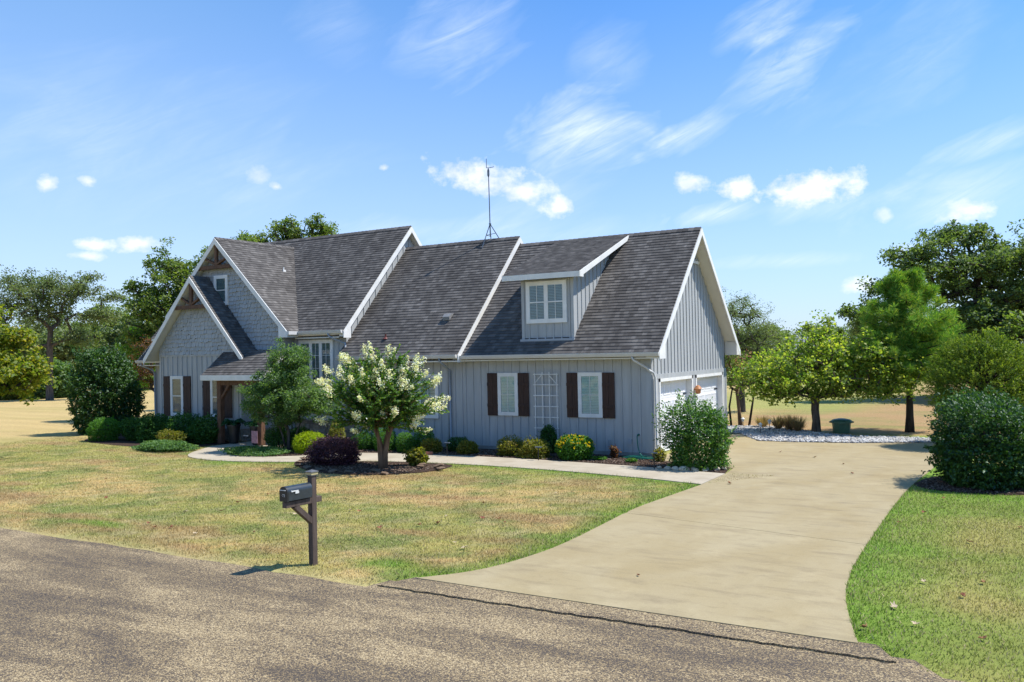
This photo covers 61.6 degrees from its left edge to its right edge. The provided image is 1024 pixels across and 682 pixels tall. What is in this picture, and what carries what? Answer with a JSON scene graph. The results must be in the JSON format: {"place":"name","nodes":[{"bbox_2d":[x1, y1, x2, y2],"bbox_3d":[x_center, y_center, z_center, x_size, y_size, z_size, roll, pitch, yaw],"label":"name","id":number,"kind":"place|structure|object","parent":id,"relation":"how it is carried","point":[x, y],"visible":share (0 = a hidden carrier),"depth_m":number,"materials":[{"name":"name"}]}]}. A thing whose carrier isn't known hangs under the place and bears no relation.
{"place":"outdoors","nodes":[
{"label":"outdoors","id":0,"kind":"place"},
{"bbox_2d":[0,528,963,681],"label":"road","id":1,"kind":"structure","parent":0,"point":[76,611],"depth_m":10.09,"materials":[{"name":"grey asphalt"}]},
{"bbox_2d":[0,376,1023,681],"bbox_3d":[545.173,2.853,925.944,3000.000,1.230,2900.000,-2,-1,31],"label":"ground","id":2,"kind":"structure","parent":0,"point":[40,420],"depth_m":17.44,"materials":[{"name":"green plant"}]},
{"bbox_2d":[0,375,54,399],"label":"field shrub","id":3,"kind":"object","parent":2,"relation":"on","point":[11,397],"visible":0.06,"depth_m":75.45,"materials":[{"name":"green plant"}]},
{"bbox_2d":[0,303,61,405],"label":"oak tree","id":4,"kind":"object","parent":2,"relation":"on","point":[26,370],"visible":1,"depth_m":28.87,"materials":[{"name":"green plant"}]},
{"bbox_2d":[9,312,67,356],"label":"tree","id":5,"kind":"object","parent":2,"relation":"on","point":[60,326],"visible":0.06,"depth_m":118.27,"materials":[{"name":"green plant"}]},
{"bbox_2d":[20,357,79,399],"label":"field shrub","id":6,"kind":"object","parent":2,"relation":"on","point":[60,369],"visible":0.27,"depth_m":76.66,"materials":[{"name":"green plant"}]},
{"bbox_2d":[0,264,127,400],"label":"oak tree","id":7,"kind":"object","parent":2,"relation":"on","point":[49,288],"visible":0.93,"depth_m":72.50,"materials":[{"name":"green plant"}]},
{"bbox_2d":[30,319,104,365],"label":"tree","id":8,"kind":"object","parent":2,"relation":"on","point":[62,352],"visible":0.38,"depth_m":103.17,"materials":[{"name":"green plant"}]},
{"bbox_2d":[59,315,100,360],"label":"tree","id":9,"kind":"object","parent":2,"relation":"on","point":[83,329],"visible":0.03,"depth_m":147.82,"materials":[{"name":"green plant"}]},
{"bbox_2d":[64,342,147,435],"bbox_3d":[-18.274,2.180,38.764,3.380,4.294,2.896,-1,-1,-21],"label":"holly bush","id":10,"kind":"object","parent":2,"relation":"on","point":[109,383],"visible":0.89,"depth_m":37.95,"materials":[{"name":"green plant"}]},
{"bbox_2d":[84,301,145,352],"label":"tree","id":11,"kind":"object","parent":2,"relation":"on","point":[111,324],"visible":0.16,"depth_m":138.62,"materials":[{"name":"green plant"}]},
{"bbox_2d":[93,305,158,378],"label":"tree","id":12,"kind":"object","parent":2,"relation":"on","point":[110,335],"visible":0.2,"depth_m":107.80,"materials":[{"name":"green plant"}]},
{"bbox_2d":[114,327,155,417],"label":"pine tree","id":13,"kind":"object","parent":2,"relation":"on","point":[141,381],"visible":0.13,"depth_m":48.05,"materials":[{"name":"green plant"}]},
{"bbox_2d":[128,334,155,391],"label":"crape tree","id":14,"kind":"object","parent":2,"relation":"on","point":[150,380],"visible":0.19,"depth_m":42.42,"materials":[{"name":"green plant"}]},
{"bbox_2d":[85,433,228,446],"bbox_3d":[-14.705,4.065,34.656,8.656,0.120,3.373,-2,-1,43],"label":"mulch bed","id":15,"kind":"object","parent":2,"relation":"on","point":[121,441],"visible":0.21,"depth_m":33.70,"materials":[{"name":"brown wood"}]},
{"bbox_2d":[85,416,121,440],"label":"clipped shrub","id":16,"kind":"object","parent":15,"relation":"on","point":[93,428],"visible":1,"depth_m":34.77,"materials":[{"name":"green plant"}]},
{"bbox_2d":[118,413,155,440],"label":"evergreen shrub","id":17,"kind":"object","parent":15,"relation":"on","point":[128,425],"visible":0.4,"depth_m":34.62,"materials":[{"name":"green plant"}]},
{"bbox_2d":[134,411,174,442],"bbox_3d":[-14.145,3.414,34.041,1.982,1.291,1.437,-2,-1,31],"label":"evergreen shrub","id":18,"kind":"object","parent":15,"relation":"on","point":[151,426],"visible":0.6,"depth_m":33.61,"materials":[{"name":"green plant"}]},
{"bbox_2d":[155,429,187,440],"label":"lime shrub","id":19,"kind":"object","parent":15,"relation":"on","point":[167,434],"visible":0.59,"depth_m":32.23,"materials":[{"name":"yellow plant"}]},
{"bbox_2d":[162,410,201,441],"bbox_3d":[-12.798,3.350,33.490,1.414,1.336,1.908,-1,-1,-41],"label":"evergreen shrub","id":20,"kind":"object","parent":15,"relation":"on","point":[172,425],"visible":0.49,"depth_m":33.15,"materials":[{"name":"green plant"}]},
{"bbox_2d":[183,412,218,444],"bbox_3d":[-11.853,3.365,33.029,1.628,1.279,1.320,-1,-1,4],"label":"evergreen shrub","id":21,"kind":"object","parent":15,"relation":"on","point":[208,434],"visible":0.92,"depth_m":32.66,"materials":[{"name":"green plant"}]},
{"bbox_2d":[129,439,199,451],"bbox_3d":[-12.613,3.757,31.110,3.427,0.425,1.884,-2,-1,31],"label":"spreading juniper","id":22,"kind":"object","parent":2,"relation":"on","point":[159,445],"visible":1,"depth_m":30.35,"materials":[{"name":"green plant"}]},
{"bbox_2d":[114,230,257,359],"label":"oak tree","id":23,"kind":"object","parent":2,"relation":"on","point":[147,307],"visible":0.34,"depth_m":46.11,"materials":[{"name":"green plant"}]},
{"bbox_2d":[246,212,340,242],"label":"oak tree","id":24,"kind":"object","parent":2,"relation":"on","point":[292,231],"visible":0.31,"depth_m":54.57,"materials":[{"name":"green plant"}]},
{"bbox_2d":[279,469,321,565],"bbox_3d":[-3.273,2.830,13.408,0.196,1.595,0.752,-2,-1,35],"label":"mailbox","id":25,"kind":"object","parent":2,"relation":"on","point":[295,497],"visible":0.96,"depth_m":13.49,"materials":[{"name":"brown wood"}]},
{"bbox_2d":[279,486,288,501],"bbox_3d":[-3.490,2.342,13.128,0.182,0.233,0.047,-2,-1,35],"label":"door","id":26,"kind":"structure","parent":25,"relation":"in","point":[283,492],"depth_m":13.11,"materials":[{"name":"black metal"}]},
{"bbox_2d":[294,460,452,474],"bbox_3d":[-4.540,3.727,24.987,5.394,0.120,2.663,-1,-1,21],"label":"mulch bed","id":27,"kind":"object","parent":2,"relation":"on","point":[401,472],"visible":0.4,"depth_m":24.19,"materials":[{"name":"brown wood"}]},
{"bbox_2d":[303,433,364,465],"bbox_3d":[-5.355,3.234,25.823,2.026,1.053,1.730,-2,-1,31],"label":"purple shrub","id":28,"kind":"object","parent":27,"relation":"on","point":[347,451],"visible":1,"depth_m":25.42,"materials":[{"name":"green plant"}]},
{"bbox_2d":[310,341,450,467],"bbox_3d":[-3.753,1.835,24.593,4.408,3.729,3.566,-2,-1,31],"label":"crepe myrtle","id":29,"kind":"object","parent":27,"relation":"on","point":[390,403],"visible":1,"depth_m":24.11,"materials":[{"name":"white plant"}]},
{"bbox_2d":[402,446,429,465],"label":"leafy plant","id":30,"kind":"object","parent":27,"relation":"on","point":[413,457],"visible":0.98,"depth_m":24.88,"materials":[{"name":"green plant"}]},
{"bbox_2d":[135,225,740,456],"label":"house","id":31,"kind":"structure","parent":2,"relation":"on","point":[622,336],"depth_m":30.39,"materials":[{"name":"paint"}]},
{"bbox_2d":[170,376,183,415],"bbox_3d":[-13.750,2.255,35.261,0.790,1.640,0.063,-2,-1,31],"label":"window","id":32,"kind":"structure","parent":31,"relation":"in","point":[176,382],"depth_m":35.27,"materials":[{"name":"white glass"}]},
{"bbox_2d":[210,381,216,416],"bbox_3d":[-11.658,2.222,34.004,0.790,1.590,0.063,-2,-1,31],"label":"window","id":33,"kind":"structure","parent":31,"relation":"in","point":[213,384],"depth_m":34.12,"materials":[{"name":"white glass"}]},
{"bbox_2d":[214,275,228,304],"bbox_3d":[-11.749,-2.050,34.684,0.800,1.210,0.063,-2,-1,31],"label":"window","id":34,"kind":"structure","parent":31,"relation":"in","point":[221,286],"depth_m":34.62,"materials":[{"name":"white paint"}]},
{"bbox_2d":[298,339,333,383],"bbox_3d":[-7.505,0.801,32.883,1.770,1.690,0.062,-2,-1,31],"label":"window","id":35,"kind":"structure","parent":31,"relation":"in","point":[323,350],"depth_m":32.73,"materials":[{"name":"white glass"}]},
{"bbox_2d":[417,374,438,418],"bbox_3d":[-2.952,1.945,30.259,0.880,1.550,0.062,-2,-1,31],"label":"window","id":36,"kind":"structure","parent":31,"relation":"in","point":[432,392],"depth_m":30.19,"materials":[{"name":"white glass"}]},
{"bbox_2d":[482,159,498,247],"bbox_3d":[-0.784,-5.344,33.316,0.589,3.516,0.754,-2,-1,31],"label":"antenna mast","id":37,"kind":"object","parent":31,"relation":"on","point":[490,225],"visible":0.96,"depth_m":33.35,"materials":[{"name":"grey metal"}]},
{"bbox_2d":[497,373,518,415],"bbox_3d":[-0.131,1.771,28.592,0.780,1.420,0.062,-2,-1,31],"label":"window","id":38,"kind":"structure","parent":31,"relation":"in","point":[507,383],"depth_m":28.57,"materials":[{"name":"white glass"}]},
{"bbox_2d":[525,279,567,323],"bbox_3d":[1.112,-1.269,27.900,1.490,1.370,0.063,-2,-1,31],"label":"window","id":39,"kind":"structure","parent":31,"relation":"in","point":[546,301],"depth_m":27.86,"materials":[{"name":"white paint"}]},
{"bbox_2d":[577,372,602,417],"bbox_3d":[2.465,1.698,27.032,0.840,1.420,0.062,-2,-1,31],"label":"window","id":40,"kind":"structure","parent":31,"relation":"in","point":[590,398],"depth_m":27.01,"materials":[{"name":"white glass"}]},
{"bbox_2d":[621,434,653,458],"bbox_3d":[3.796,3.165,25.558,0.769,0.684,1.137,-1,-1,-27],"label":"garden hose","id":41,"kind":"object","parent":31,"relation":"hanging from","point":[640,457],"visible":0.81,"depth_m":25.58,"materials":[{"name":"green rubber"}]},
{"bbox_2d":[658,375,693,450],"bbox_3d":[5.248,2.334,27.812,0.255,2.340,3.100,-2,-1,31],"label":"garage door","id":42,"kind":"structure","parent":31,"relation":"in","point":[667,386],"depth_m":27.90,"materials":[{"name":"white paint"}]},
{"bbox_2d":[695,372,723,439],"bbox_3d":[6.977,2.331,30.688,0.255,2.340,3.050,-2,-1,31],"label":"garage door","id":43,"kind":"structure","parent":31,"relation":"in","point":[711,384],"depth_m":31.39,"materials":[{"name":"white paint"}]},
{"bbox_2d":[188,439,724,484],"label":"walkway","id":44,"kind":"structure","parent":2,"relation":"on","point":[214,453],"depth_m":25.07,"materials":[{"name":"concrete"}]},
{"bbox_2d":[226,424,240,443],"bbox_3d":[-10.573,3.528,32.632,0.540,0.720,0.540,-2,-1,31],"label":"planter pot","id":45,"kind":"object","parent":44,"relation":"on","point":[233,433],"visible":0.98,"depth_m":32.46,"materials":[{"name":"black metal"}]},
{"bbox_2d":[220,418,246,425],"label":"potted plant","id":46,"kind":"object","parent":45,"relation":"in","point":[236,421],"visible":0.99,"depth_m":32.52,"materials":[{"name":"green plant"}]},
{"bbox_2d":[250,426,257,444],"bbox_3d":[-9.485,3.497,31.919,0.540,0.720,0.540,-2,-1,31],"label":"planter pot","id":47,"kind":"object","parent":44,"relation":"on","point":[253,428],"visible":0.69,"depth_m":31.70,"materials":[{"name":"black metal"}]},
{"bbox_2d":[251,431,257,442],"bbox_3d":[-9.452,3.526,31.526,0.320,0.450,0.008,-2,-1,31],"label":"garden flag","id":48,"kind":"object","parent":47,"relation":"attached to","point":[254,436],"visible":1,"depth_m":31.52,"materials":[{"name":"pink fabric"}]},
{"bbox_2d":[244,420,268,426],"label":"potted plant","id":49,"kind":"object","parent":47,"relation":"in","point":[251,423],"visible":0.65,"depth_m":31.70,"materials":[{"name":"green plant"}]},
{"bbox_2d":[235,443,729,472],"bbox_3d":[-1.603,3.694,26.698,16.798,0.120,4.742,-2,-1,31],"label":"mulch bed","id":50,"kind":"object","parent":2,"relation":"on","point":[722,470],"visible":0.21,"depth_m":25.86,"materials":[{"name":"brown wood"}]},
{"bbox_2d":[217,445,292,456],"bbox_3d":[-8.633,3.695,28.956,3.140,0.331,1.711,-2,-1,31],"label":"spreading juniper","id":51,"kind":"object","parent":50,"relation":"on","point":[261,450],"visible":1,"depth_m":28.60,"materials":[{"name":"green plant"}]},
{"bbox_2d":[264,426,291,447],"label":"evergreen shrub","id":52,"kind":"object","parent":50,"relation":"on","point":[275,435],"visible":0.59,"depth_m":30.12,"materials":[{"name":"green plant"}]},
{"bbox_2d":[236,337,343,450],"bbox_3d":[-7.801,1.842,29.701,3.429,4.030,2.862,-2,-1,31],"label":"garden tree","id":53,"kind":"object","parent":50,"relation":"on","point":[294,407],"visible":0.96,"depth_m":29.35,"materials":[{"name":"green plant"}]},
{"bbox_2d":[286,425,313,449],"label":"evergreen shrub","id":54,"kind":"object","parent":50,"relation":"on","point":[293,432],"visible":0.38,"depth_m":29.90,"materials":[{"name":"green plant"}]},
{"bbox_2d":[291,430,324,453],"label":"lime shrub","id":55,"kind":"object","parent":50,"relation":"on","point":[300,443],"visible":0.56,"depth_m":28.79,"materials":[{"name":"green plant"}]},
{"bbox_2d":[328,421,345,437],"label":"lime shrub","id":56,"kind":"object","parent":50,"relation":"on","point":[333,431],"visible":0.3,"depth_m":28.98,"materials":[{"name":"green plant"}]},
{"bbox_2d":[354,431,373,449],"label":"clipped shrub","id":57,"kind":"object","parent":50,"relation":"on","point":[367,440],"visible":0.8,"depth_m":29.57,"materials":[{"name":"green plant"}]},
{"bbox_2d":[372,427,397,450],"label":"clipped shrub","id":58,"kind":"object","parent":50,"relation":"on","point":[382,436],"visible":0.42,"depth_m":29.11,"materials":[{"name":"green plant"}]},
{"bbox_2d":[395,432,414,451],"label":"clipped shrub","id":59,"kind":"object","parent":50,"relation":"on","point":[406,443],"visible":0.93,"depth_m":28.52,"materials":[{"name":"green plant"}]},
{"bbox_2d":[413,427,434,448],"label":"clipped shrub","id":60,"kind":"object","parent":50,"relation":"on","point":[419,439],"visible":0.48,"depth_m":28.85,"materials":[{"name":"green plant"}]},
{"bbox_2d":[420,437,442,452],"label":"variegated shrub","id":61,"kind":"object","parent":50,"relation":"on","point":[432,444],"visible":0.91,"depth_m":28.16,"materials":[{"name":"green plant"}]},
{"bbox_2d":[445,436,467,451],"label":"dark shrub","id":62,"kind":"object","parent":50,"relation":"on","point":[453,445],"visible":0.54,"depth_m":28.45,"materials":[{"name":"green plant"}]},
{"bbox_2d":[456,439,479,454],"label":"variegated shrub","id":63,"kind":"object","parent":50,"relation":"on","point":[466,447],"visible":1,"depth_m":27.61,"materials":[{"name":"green plant"}]},
{"bbox_2d":[496,434,523,455],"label":"variegated shrub","id":64,"kind":"object","parent":50,"relation":"on","point":[505,448],"visible":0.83,"depth_m":26.93,"materials":[{"name":"green plant"}]},
{"bbox_2d":[514,435,552,458],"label":"variegated shrub","id":65,"kind":"object","parent":50,"relation":"on","point":[529,450],"visible":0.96,"depth_m":26.21,"materials":[{"name":"green plant"}]},
{"bbox_2d":[533,372,558,447],"bbox_3d":[1.105,2.290,27.751,0.920,2.570,0.059,-2,-1,31],"label":"trellis","id":66,"kind":"object","parent":50,"relation":"on","point":[542,395],"visible":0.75,"depth_m":27.75,"materials":[{"name":"grey wood"}]},
{"bbox_2d":[536,424,556,452],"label":"climbing plant","id":67,"kind":"object","parent":50,"relation":"on","point":[548,434],"visible":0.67,"depth_m":27.37,"materials":[{"name":"green plant"}]},
{"bbox_2d":[552,432,595,460],"bbox_3d":[1.837,3.185,25.853,1.390,0.856,1.224,-2,-1,31],"label":"lantana","id":68,"kind":"object","parent":50,"relation":"on","point":[574,447],"visible":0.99,"depth_m":25.51,"materials":[{"name":"green plant"}]},
{"bbox_2d":[592,456,607,459],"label":"plant","id":69,"kind":"object","parent":50,"relation":"on","point":[599,458],"visible":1,"depth_m":25.36,"materials":[{"name":"green plant"}]},
{"bbox_2d":[609,444,620,457],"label":"plant","id":70,"kind":"object","parent":50,"relation":"on","point":[614,451],"visible":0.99,"depth_m":25.79,"materials":[{"name":"brown plant"}]},
{"bbox_2d":[625,457,637,461],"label":"plant","id":71,"kind":"object","parent":50,"relation":"on","point":[631,459],"visible":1,"depth_m":24.72,"materials":[{"name":"green plant"}]},
{"bbox_2d":[652,445,666,461],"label":"plant","id":72,"kind":"object","parent":50,"relation":"on","point":[662,456],"visible":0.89,"depth_m":24.82,"materials":[{"name":"yellow plant"}]},
{"bbox_2d":[651,388,738,470],"bbox_3d":[5.118,2.432,23.440,2.061,2.277,2.166,-1,-1,-26],"label":"holly bush","id":73,"kind":"object","parent":50,"relation":"on","point":[710,426],"visible":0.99,"depth_m":23.10,"materials":[{"name":"green plant"}]},
{"bbox_2d":[378,577,895,662],"bbox_3d":[1.144,3.502,10.769,6.800,0.204,0.606,-2,-1,31],"label":"road lip","id":74,"kind":"object","parent":2,"relation":"on","point":[860,650],"visible":0.52,"depth_m":10.46,"materials":[{"name":"grey concrete"}]},
{"bbox_2d":[679,466,689,470],"bbox_3d":[4.599,3.421,22.915,0.310,0.173,0.206,3,4,9],"label":"edging rock","id":75,"kind":"object","parent":2,"relation":"on","point":[681,468],"visible":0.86,"depth_m":22.86,"materials":[{"name":"grey stone"}]},
{"bbox_2d":[725,342,767,425],"bbox_3d":[9.523,1.812,35.471,2.148,3.554,1.991,-1,-1,-19],"label":"flowering tree","id":76,"kind":"object","parent":2,"relation":"on","point":[729,360],"visible":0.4,"depth_m":35.41,"materials":[{"name":"green plant"}]},
{"bbox_2d":[721,286,790,411],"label":"willow tree","id":77,"kind":"object","parent":2,"relation":"on","point":[751,340],"visible":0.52,"depth_m":42.81,"materials":[{"name":"green plant"}]},
{"bbox_2d":[758,322,799,354],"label":"tree","id":78,"kind":"object","parent":2,"relation":"on","point":[785,333],"visible":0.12,"depth_m":129.17,"materials":[{"name":"green plant"}]},
{"bbox_2d":[725,321,850,358],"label":"woodland","id":79,"kind":"object","parent":2,"relation":"on","point":[787,331],"depth_m":175.51,"materials":[{"name":"green plant"}]},
{"bbox_2d":[798,323,821,334],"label":"tree","id":80,"kind":"object","parent":2,"relation":"on","point":[815,325],"visible":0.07,"depth_m":187.91,"materials":[{"name":"green plant"}]},
{"bbox_2d":[734,433,930,442],"bbox_3d":[12.618,3.445,30.433,12.313,0.120,5.389,-2,-1,31],"label":"gravel strip","id":81,"kind":"object","parent":2,"relation":"on","point":[840,436],"visible":0.1,"depth_m":28.84,"materials":[{"name":"grey gravel"}]},
{"bbox_2d":[752,415,770,426],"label":"dry grass tuft","id":82,"kind":"object","parent":81,"relation":"on","point":[764,421],"visible":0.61,"depth_m":34.30,"materials":[{"name":"beige plant"}]},
{"bbox_2d":[768,415,783,428],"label":"dry grass tuft","id":83,"kind":"object","parent":81,"relation":"on","point":[776,423],"visible":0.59,"depth_m":33.47,"materials":[{"name":"brown plant"}]},
{"bbox_2d":[777,413,797,429],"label":"dry grass tuft","id":84,"kind":"object","parent":81,"relation":"on","point":[786,424],"visible":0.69,"depth_m":32.97,"materials":[{"name":"brown plant"}]},
{"bbox_2d":[788,415,806,430],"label":"dry grass tuft","id":85,"kind":"object","parent":81,"relation":"on","point":[798,425],"visible":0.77,"depth_m":32.41,"materials":[{"name":"brown plant"}]},
{"bbox_2d":[729,309,930,431],"bbox_3d":[11.687,1.158,31.979,6.951,4.724,4.133,-1,-1,9],"label":"redbud tree","id":86,"kind":"object","parent":81,"relation":"on","point":[886,381],"visible":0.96,"depth_m":31.42,"materials":[{"name":"green plant"}]},
{"bbox_2d":[728,425,1000,442],"bbox_3d":[12.614,3.358,30.413,12.417,0.136,5.449,-2,-1,31],"label":"river rock","id":87,"kind":"object","parent":81,"relation":"on","point":[774,434],"visible":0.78,"depth_m":30.04,"materials":[{"name":"white stone"}]},
{"bbox_2d":[829,418,853,432],"bbox_3d":[12.290,3.151,32.028,0.800,0.540,0.761,-1,-1,-19],"label":"service box","id":88,"kind":"object","parent":2,"relation":"on","point":[841,425],"visible":1,"depth_m":31.77,"materials":[{"name":"green plastic"}]},
{"bbox_2d":[829,325,864,347],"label":"tree","id":89,"kind":"object","parent":2,"relation":"on","point":[840,329],"visible":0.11,"depth_m":148.78,"materials":[{"name":"green plant"}]},
{"bbox_2d":[843,304,885,336],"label":"tree","id":90,"kind":"object","parent":2,"relation":"on","point":[856,331],"visible":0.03,"depth_m":111.25,"materials":[{"name":"green plant"}]},
{"bbox_2d":[725,346,1010,384],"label":"field thicket","id":91,"kind":"object","parent":2,"relation":"on","point":[776,364],"visible":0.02,"depth_m":81.05,"materials":[{"name":"green plant"}]},
{"bbox_2d":[766,335,1021,354],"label":"distant trees","id":92,"kind":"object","parent":2,"relation":"on","point":[807,337],"depth_m":165.34,"materials":[{"name":"green plant"}]},
{"bbox_2d":[848,265,968,432],"bbox_3d":[14.564,0.326,31.894,4.656,6.299,4.591,-2,-1,31],"label":"pine tree","id":93,"kind":"object","parent":2,"relation":"on","point":[904,292],"visible":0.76,"depth_m":31.17,"materials":[{"name":"green plant"}]},
{"bbox_2d":[834,219,1023,391],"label":"oak tree","id":94,"kind":"object","parent":2,"relation":"on","point":[990,267],"visible":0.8,"depth_m":48.52,"materials":[{"name":"green plant"}]},
{"bbox_2d":[891,323,979,396],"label":"tree","id":95,"kind":"object","parent":2,"relation":"on","point":[948,338],"depth_m":51.41,"materials":[{"name":"green plant"}]},
{"bbox_2d":[929,301,959,316],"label":"tree","id":96,"kind":"object","parent":2,"relation":"on","point":[942,308],"visible":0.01,"depth_m":81.45,"materials":[{"name":"green plant"}]},
{"bbox_2d":[914,476,1023,494],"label":"mulch bed","id":97,"kind":"object","parent":2,"relation":"on","point":[980,492],"visible":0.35,"depth_m":18.98,"materials":[{"name":"brown wood"}]},
{"bbox_2d":[921,382,1023,491],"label":"holly bush","id":98,"kind":"object","parent":97,"relation":"on","point":[957,466],"visible":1,"depth_m":19.05,"materials":[{"name":"green plant"}]},
{"bbox_2d":[955,306,1023,388],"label":"tree","id":99,"kind":"object","parent":2,"relation":"on","point":[1010,330],"visible":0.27,"depth_m":44.17,"materials":[{"name":"green plant"}]},
{"bbox_2d":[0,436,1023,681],"bbox_3d":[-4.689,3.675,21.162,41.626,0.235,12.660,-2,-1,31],"label":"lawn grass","id":100,"kind":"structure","parent":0,"point":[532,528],"depth_m":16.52,"materials":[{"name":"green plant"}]},
{"bbox_2d":[0,0,1023,336],"label":"sky","id":101,"kind":"structure","parent":0,"point":[804,140],"materials":[{"name":"blue"}]},
{"bbox_2d":[417,513,865,643],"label":"driveway","id":102,"kind":"structure","parent":0,"point":[770,581],"depth_m":12.46,"materials":[{"name":"concrete"}]},
{"bbox_2d":[627,434,1011,543],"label":"driveway","id":103,"kind":"structure","parent":0,"point":[825,493],"depth_m":19.51,"materials":[{"name":"concrete"}]},
{"bbox_2d":[917,329,1023,434],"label":"juniper tree","id":104,"kind":"object","parent":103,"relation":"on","point":[989,354],"visible":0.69,"depth_m":26.30,"materials":[{"name":"green plant"}]},
{"bbox_2d":[1001,349,1023,410],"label":"juniper tree","id":105,"kind":"object","parent":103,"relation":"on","point":[1013,376],"visible":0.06,"depth_m":26.89,"materials":[{"name":"green plant"}]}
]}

